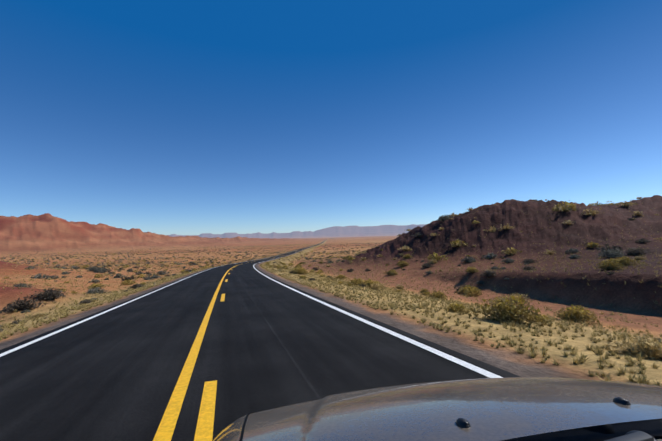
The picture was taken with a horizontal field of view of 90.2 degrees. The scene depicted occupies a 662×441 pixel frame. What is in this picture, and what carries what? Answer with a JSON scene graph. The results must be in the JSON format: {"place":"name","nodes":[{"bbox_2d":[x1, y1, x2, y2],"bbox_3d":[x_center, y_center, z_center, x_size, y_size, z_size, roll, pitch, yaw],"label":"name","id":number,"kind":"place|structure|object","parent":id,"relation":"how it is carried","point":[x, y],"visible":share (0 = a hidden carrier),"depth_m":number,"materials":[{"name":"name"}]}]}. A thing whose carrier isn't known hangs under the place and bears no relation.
{"place":"outdoors","nodes":[
{"label":"outdoors","id":0,"kind":"place"},
{"bbox_2d":[0,238,520,440],"bbox_3d":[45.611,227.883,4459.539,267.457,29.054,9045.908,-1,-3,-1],"label":"road","id":1,"kind":"structure","parent":0,"point":[115,373],"depth_m":5.09,"materials":[{"name":"black asphalt"}]},
{"bbox_2d":[153,247,307,440],"bbox_3d":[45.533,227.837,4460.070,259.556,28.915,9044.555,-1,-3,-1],"label":"lines","id":2,"kind":"structure","parent":1,"relation":"on","point":[203,432],"depth_m":3.63,"materials":[{"name":"yellow paint"}]},
{"bbox_2d":[0,253,502,377],"bbox_3d":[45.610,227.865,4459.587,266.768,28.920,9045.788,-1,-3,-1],"label":"edge lines","id":3,"kind":"structure","parent":1,"relation":"on","point":[464,364],"depth_m":6.80,"materials":[{"name":"white paint"}]},
{"bbox_2d":[213,377,661,440],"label":"car","id":4,"kind":"object","parent":1,"relation":"on","point":[528,409],"visible":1,"depth_m":0.98,"materials":[{"name":"grey paint"}]},
{"bbox_2d":[0,195,661,385],"bbox_3d":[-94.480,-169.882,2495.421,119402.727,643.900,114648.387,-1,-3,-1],"label":"ground","id":5,"kind":"structure","parent":0,"point":[48,232],"depth_m":40.47,"materials":[{"name":"brown soil"}]},
{"bbox_2d":[0,196,661,385],"bbox_3d":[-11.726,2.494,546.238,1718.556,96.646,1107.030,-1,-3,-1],"label":"desert shrubs","id":6,"kind":"object","parent":5,"relation":"on","point":[503,311],"visible":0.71,"depth_m":21.26,"materials":[{"name":"green plant"}]},
{"bbox_2d":[0,0,661,234],"label":"sky","id":7,"kind":"structure","parent":0,"point":[164,117],"materials":[{"name":"blue"}]}
]}

